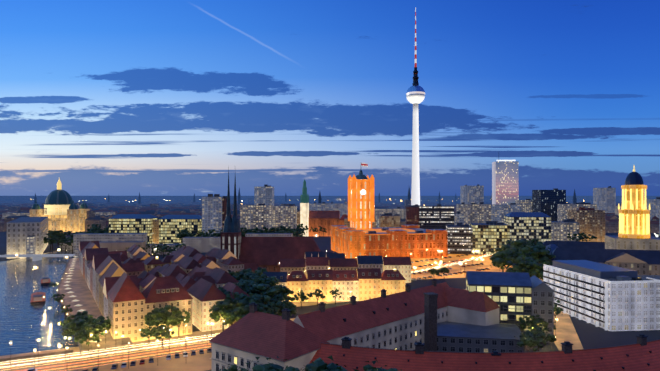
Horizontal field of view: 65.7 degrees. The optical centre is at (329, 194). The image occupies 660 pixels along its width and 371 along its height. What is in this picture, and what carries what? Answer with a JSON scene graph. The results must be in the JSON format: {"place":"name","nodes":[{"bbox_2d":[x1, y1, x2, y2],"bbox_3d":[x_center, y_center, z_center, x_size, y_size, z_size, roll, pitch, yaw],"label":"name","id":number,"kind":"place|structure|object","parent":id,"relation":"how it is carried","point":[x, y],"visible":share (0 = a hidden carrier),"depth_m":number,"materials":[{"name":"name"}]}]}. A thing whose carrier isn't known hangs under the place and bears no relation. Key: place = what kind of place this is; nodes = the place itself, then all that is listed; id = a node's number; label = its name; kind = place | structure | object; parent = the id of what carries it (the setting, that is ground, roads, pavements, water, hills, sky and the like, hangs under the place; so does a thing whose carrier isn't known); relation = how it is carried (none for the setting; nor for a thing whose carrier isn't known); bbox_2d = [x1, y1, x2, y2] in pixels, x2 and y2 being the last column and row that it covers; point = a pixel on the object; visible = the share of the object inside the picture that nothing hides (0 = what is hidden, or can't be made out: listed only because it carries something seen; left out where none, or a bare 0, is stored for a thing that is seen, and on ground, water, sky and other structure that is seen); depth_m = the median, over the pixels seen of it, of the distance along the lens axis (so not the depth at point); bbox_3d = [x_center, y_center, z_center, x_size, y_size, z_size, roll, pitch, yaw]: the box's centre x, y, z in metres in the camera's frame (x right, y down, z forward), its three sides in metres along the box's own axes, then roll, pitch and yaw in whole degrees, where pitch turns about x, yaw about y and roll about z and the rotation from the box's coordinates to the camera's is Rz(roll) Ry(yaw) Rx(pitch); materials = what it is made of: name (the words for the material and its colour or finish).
{"place":"outdoors","nodes":[
{"label":"outdoors","id":0,"kind":"place"},
{"bbox_2d":[0,289,465,370],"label":"road","id":1,"kind":"structure","parent":0,"point":[109,357],"depth_m":202.25,"materials":[{"name":"grey asphalt"}]},
{"bbox_2d":[0,350,72,361],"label":"bridge railing","id":2,"kind":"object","parent":1,"relation":"on","point":[36,355],"depth_m":203.06,"materials":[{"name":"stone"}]},
{"bbox_2d":[111,363,117,368],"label":"parked car","id":3,"kind":"object","parent":1,"relation":"on","point":[114,366],"visible":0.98,"depth_m":190.17,"materials":[{"name":"blue paint"}]},
{"bbox_2d":[0,196,659,370],"bbox_3d":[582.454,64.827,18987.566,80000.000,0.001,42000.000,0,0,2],"label":"ground","id":4,"kind":"structure","parent":0,"point":[590,335],"depth_m":265.78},
{"bbox_2d":[2,211,29,218],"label":"block","id":5,"kind":"structure","parent":4,"relation":"on","point":[17,213],"depth_m":1016.76,"materials":[{"name":"grey concrete"}]},
{"bbox_2d":[7,217,47,258],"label":"building","id":6,"kind":"structure","parent":4,"relation":"on","point":[20,230],"depth_m":527.61,"materials":[{"name":"stone"}]},
{"bbox_2d":[26,235,35,258],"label":"block","id":7,"kind":"structure","parent":4,"relation":"on","point":[31,244],"depth_m":514.52,"materials":[{"name":"grey"}]},
{"bbox_2d":[0,254,74,260],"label":"bridge","id":8,"kind":"structure","parent":4,"relation":"on","point":[36,257],"depth_m":499.73,"materials":[{"name":"grey concrete"}]},
{"bbox_2d":[0,250,81,362],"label":"river","id":9,"kind":"structure","parent":4,"relation":"on","point":[25,325],"depth_m":291.43,"materials":[{"name":"blue liquid"}]},
{"bbox_2d":[30,292,45,304],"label":"boat","id":10,"kind":"object","parent":9,"relation":"on","point":[37,297],"visible":1,"depth_m":306.18,"materials":[{"name":"red"}]},
{"bbox_2d":[41,270,49,284],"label":"boat","id":11,"kind":"object","parent":9,"relation":"on","point":[45,281],"visible":0.96,"depth_m":370.53,"materials":[{"name":"red"}]},
{"bbox_2d":[30,178,89,232],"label":"cathedral","id":12,"kind":"structure","parent":4,"relation":"on","point":[61,211],"depth_m":879.22,"materials":[{"name":"beige stone"}]},
{"bbox_2d":[57,256,132,353],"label":"promenade","id":13,"kind":"structure","parent":4,"relation":"on","point":[73,287],"depth_m":304.15,"materials":[{"name":"stone"}]},
{"bbox_2d":[95,212,114,215],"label":"block","id":14,"kind":"structure","parent":4,"relation":"on","point":[104,213],"depth_m":1112.62,"materials":[{"name":"grey"}]},
{"bbox_2d":[108,214,156,243],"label":"block","id":15,"kind":"structure","parent":4,"relation":"on","point":[130,223],"depth_m":665.16,"materials":[{"name":"yellow"}]},
{"bbox_2d":[152,217,160,243],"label":"block","id":16,"kind":"structure","parent":4,"relation":"on","point":[155,231],"depth_m":673.97,"materials":[{"name":"brown concrete"}]},
{"bbox_2d":[79,241,248,341],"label":"row houses","id":17,"kind":"structure","parent":4,"relation":"on","point":[131,287],"depth_m":260.42,"materials":[{"name":"beige paint"}]},
{"bbox_2d":[60,233,292,257],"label":"flat-roofed buildings","id":18,"kind":"structure","parent":4,"relation":"on","point":[117,241],"depth_m":565.72,"materials":[{"name":"grey concrete"}]},
{"bbox_2d":[159,215,201,243],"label":"block","id":19,"kind":"structure","parent":4,"relation":"on","point":[170,226],"depth_m":653.14,"materials":[{"name":"yellow"}]},
{"bbox_2d":[202,194,222,236],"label":"block","id":20,"kind":"structure","parent":4,"relation":"on","point":[211,212],"depth_m":641.61,"materials":[{"name":"grey concrete"}]},
{"bbox_2d":[222,196,226,229],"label":"block","id":21,"kind":"structure","parent":4,"relation":"on","point":[224,205],"depth_m":653.03,"materials":[{"name":"brown"}]},
{"bbox_2d":[240,204,272,230],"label":"block","id":22,"kind":"structure","parent":4,"relation":"on","point":[259,216],"depth_m":700.00,"materials":[{"name":"grey concrete"}]},
{"bbox_2d":[254,184,273,205],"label":"block","id":23,"kind":"structure","parent":4,"relation":"on","point":[264,195],"depth_m":800.21,"materials":[{"name":"grey concrete"}]},
{"bbox_2d":[220,166,320,272],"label":"church","id":24,"kind":"structure","parent":4,"relation":"on","point":[255,253],"depth_m":429.81,"materials":[{"name":"brick"}]},
{"bbox_2d":[273,204,296,236],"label":"block","id":25,"kind":"structure","parent":4,"relation":"on","point":[285,216],"depth_m":718.83,"materials":[{"name":"grey concrete"}]},
{"bbox_2d":[297,209,299,227],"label":"block","id":26,"kind":"structure","parent":4,"relation":"on","point":[298,216],"depth_m":828.48,"materials":[{"name":"grey concrete"}]},
{"bbox_2d":[194,251,411,301],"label":"row of buildings","id":27,"kind":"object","parent":4,"relation":"on","point":[361,278],"visible":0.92,"depth_m":314.04,"materials":[{"name":"beige tile"}]},
{"bbox_2d":[34,188,576,203],"bbox_3d":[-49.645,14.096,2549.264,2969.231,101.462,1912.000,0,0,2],"label":"spires","id":28,"kind":"object","parent":4,"relation":"on","point":[320,199],"visible":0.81,"depth_m":2575.93,"materials":[{"name":"grey"}]},
{"bbox_2d":[49,238,563,370],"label":"trees","id":29,"kind":"object","parent":4,"relation":"on","point":[269,295],"visible":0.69,"depth_m":239.29,"materials":[{"name":"green plant"}]},
{"bbox_2d":[44,223,596,257],"bbox_3d":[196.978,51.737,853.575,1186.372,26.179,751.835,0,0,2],"label":"trees","id":30,"kind":"object","parent":4,"relation":"on","point":[54,235],"visible":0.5,"depth_m":639.50,"materials":[{"name":"green plant"}]},
{"bbox_2d":[300,179,347,235],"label":"church","id":31,"kind":"structure","parent":4,"relation":"on","point":[316,219],"depth_m":799.53,"materials":[{"name":"stone"}]},
{"bbox_2d":[310,202,347,218],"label":"block","id":32,"kind":"structure","parent":4,"relation":"on","point":[342,208],"depth_m":927.02,"materials":[{"name":"grey concrete"}]},
{"bbox_2d":[0,195,659,232],"bbox_3d":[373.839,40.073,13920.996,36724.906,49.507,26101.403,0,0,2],"label":"city blocks","id":33,"kind":"structure","parent":4,"relation":"on","point":[158,206],"depth_m":2461.20,"materials":[{"name":"grey"}]},
{"bbox_2d":[10,236,656,370],"bbox_3d":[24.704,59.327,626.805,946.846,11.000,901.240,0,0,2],"label":"street lamps","id":34,"kind":"object","parent":4,"relation":"on","point":[223,321],"visible":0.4,"depth_m":215.38,"materials":[{"name":"grey"}]},
{"bbox_2d":[209,278,499,370],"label":"long building","id":35,"kind":"structure","parent":4,"relation":"on","point":[391,321],"depth_m":188.15,"materials":[{"name":"tile"}]},
{"bbox_2d":[344,218,375,227],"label":"block","id":36,"kind":"structure","parent":4,"relation":"on","point":[346,222],"depth_m":696.05,"materials":[{"name":"brown"}]},
{"bbox_2d":[331,163,446,257],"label":"town hall","id":37,"kind":"structure","parent":4,"relation":"on","point":[360,236],"depth_m":524.48,"materials":[{"name":"orange brick"}]},
{"bbox_2d":[379,213,399,227],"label":"block","id":38,"kind":"structure","parent":4,"relation":"on","point":[388,220],"depth_m":754.22,"materials":[{"name":"brown"}]},
{"bbox_2d":[374,207,405,227],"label":"block","id":39,"kind":"structure","parent":4,"relation":"on","point":[393,211],"depth_m":894.02,"materials":[{"name":"grey concrete"}]},
{"bbox_2d":[406,204,419,224],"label":"block","id":40,"kind":"structure","parent":4,"relation":"on","point":[412,214],"depth_m":698.50,"materials":[{"name":"brown"}]},
{"bbox_2d":[406,7,424,204],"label":"television tower","id":41,"kind":"structure","parent":4,"relation":"on","point":[415,94],"depth_m":857.44,"materials":[{"name":"grey concrete"}]},
{"bbox_2d":[423,292,437,351],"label":"boiler chimney","id":42,"kind":"object","parent":4,"relation":"on","point":[430,320],"visible":0.9,"depth_m":198.85,"materials":[{"name":"brick"}]},
{"bbox_2d":[419,204,453,229],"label":"block","id":43,"kind":"structure","parent":4,"relation":"on","point":[438,216],"depth_m":692.48,"materials":[{"name":"grey"}]},
{"bbox_2d":[292,253,582,350],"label":"street","id":44,"kind":"structure","parent":4,"relation":"on","point":[565,330],"depth_m":428.38,"materials":[{"name":"grey asphalt"}]},
{"bbox_2d":[454,211,463,224],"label":"block","id":45,"kind":"structure","parent":4,"relation":"on","point":[458,216],"depth_m":751.03,"materials":[{"name":"grey concrete"}]},
{"bbox_2d":[446,222,472,253],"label":"block","id":46,"kind":"structure","parent":4,"relation":"on","point":[459,235],"depth_m":557.88,"materials":[{"name":"grey"}]},
{"bbox_2d":[460,184,483,203],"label":"block","id":47,"kind":"structure","parent":4,"relation":"on","point":[471,194],"depth_m":1008.30,"materials":[{"name":"grey"}]},
{"bbox_2d":[456,202,490,224],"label":"block","id":48,"kind":"structure","parent":4,"relation":"on","point":[480,212],"depth_m":809.77,"materials":[{"name":"grey"}]},
{"bbox_2d":[437,321,523,352],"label":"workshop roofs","id":49,"kind":"structure","parent":4,"relation":"on","point":[454,337],"depth_m":209.05,"materials":[{"name":"metal"}]},
{"bbox_2d":[309,334,659,370],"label":"roof","id":50,"kind":"structure","parent":4,"relation":"on","point":[642,354],"depth_m":155.02,"materials":[{"name":"tile"}]},
{"bbox_2d":[469,221,509,254],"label":"block","id":51,"kind":"structure","parent":4,"relation":"on","point":[488,236],"depth_m":552.17,"materials":[{"name":"grey"}]},
{"bbox_2d":[492,160,518,203],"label":"high-rise building","id":52,"kind":"structure","parent":4,"relation":"on","point":[505,181],"depth_m":1085.67,"materials":[{"name":"grey glass"}]},
{"bbox_2d":[491,203,521,222],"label":"block","id":53,"kind":"structure","parent":4,"relation":"on","point":[499,212],"depth_m":828.31,"materials":[{"name":"grey"}]},
{"bbox_2d":[466,271,553,342],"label":"glass office","id":54,"kind":"structure","parent":4,"relation":"on","point":[514,296],"depth_m":227.34,"materials":[{"name":"metal"}]},
{"bbox_2d":[515,199,531,211],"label":"block","id":55,"kind":"structure","parent":4,"relation":"on","point":[526,204],"depth_m":935.82,"materials":[{"name":"grey concrete"}]},
{"bbox_2d":[504,212,550,242],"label":"block","id":56,"kind":"structure","parent":4,"relation":"on","point":[529,225],"depth_m":590.44,"materials":[{"name":"blue glass"}]},
{"bbox_2d":[532,188,565,220],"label":"block","id":57,"kind":"structure","parent":4,"relation":"on","point":[546,201],"depth_m":885.16,"materials":[{"name":"black glass"}]},
{"bbox_2d":[551,219,578,240],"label":"block","id":58,"kind":"structure","parent":4,"relation":"on","point":[560,230],"depth_m":628.44,"materials":[{"name":"grey concrete"}]},
{"bbox_2d":[557,202,596,220],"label":"block","id":59,"kind":"structure","parent":4,"relation":"on","point":[562,209],"depth_m":805.35,"materials":[{"name":"grey concrete"}]},
{"bbox_2d":[567,207,604,241],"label":"block","id":60,"kind":"structure","parent":4,"relation":"on","point":[591,221],"depth_m":685.96,"materials":[{"name":"brown"}]},
{"bbox_2d":[542,165,659,274],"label":"domed tower building","id":61,"kind":"structure","parent":4,"relation":"on","point":[633,245],"depth_m":379.63,"materials":[{"name":"stone"}]},
{"bbox_2d":[543,260,659,330],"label":"white modern block","id":62,"kind":"structure","parent":4,"relation":"on","point":[608,297],"depth_m":251.30,"materials":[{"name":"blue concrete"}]},
{"bbox_2d":[593,186,615,212],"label":"block","id":63,"kind":"structure","parent":4,"relation":"on","point":[604,199],"depth_m":1226.54,"materials":[{"name":"grey"}]},
{"bbox_2d":[615,206,621,214],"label":"block","id":64,"kind":"structure","parent":4,"relation":"on","point":[616,210],"depth_m":998.97,"materials":[{"name":"grey concrete"}]},
{"bbox_2d":[644,197,659,220],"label":"block","id":65,"kind":"structure","parent":4,"relation":"on","point":[654,206],"depth_m":928.67,"materials":[{"name":"grey concrete"}]},
{"bbox_2d":[0,0,659,195],"label":"sky","id":66,"kind":"structure","parent":0,"point":[99,97],"materials":[{"name":"blue"}]},
{"bbox_2d":[659,206,659,235],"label":"block","id":67,"kind":"structure","parent":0,"point":[659,220],"depth_m":810.06,"materials":[{"name":"grey"}]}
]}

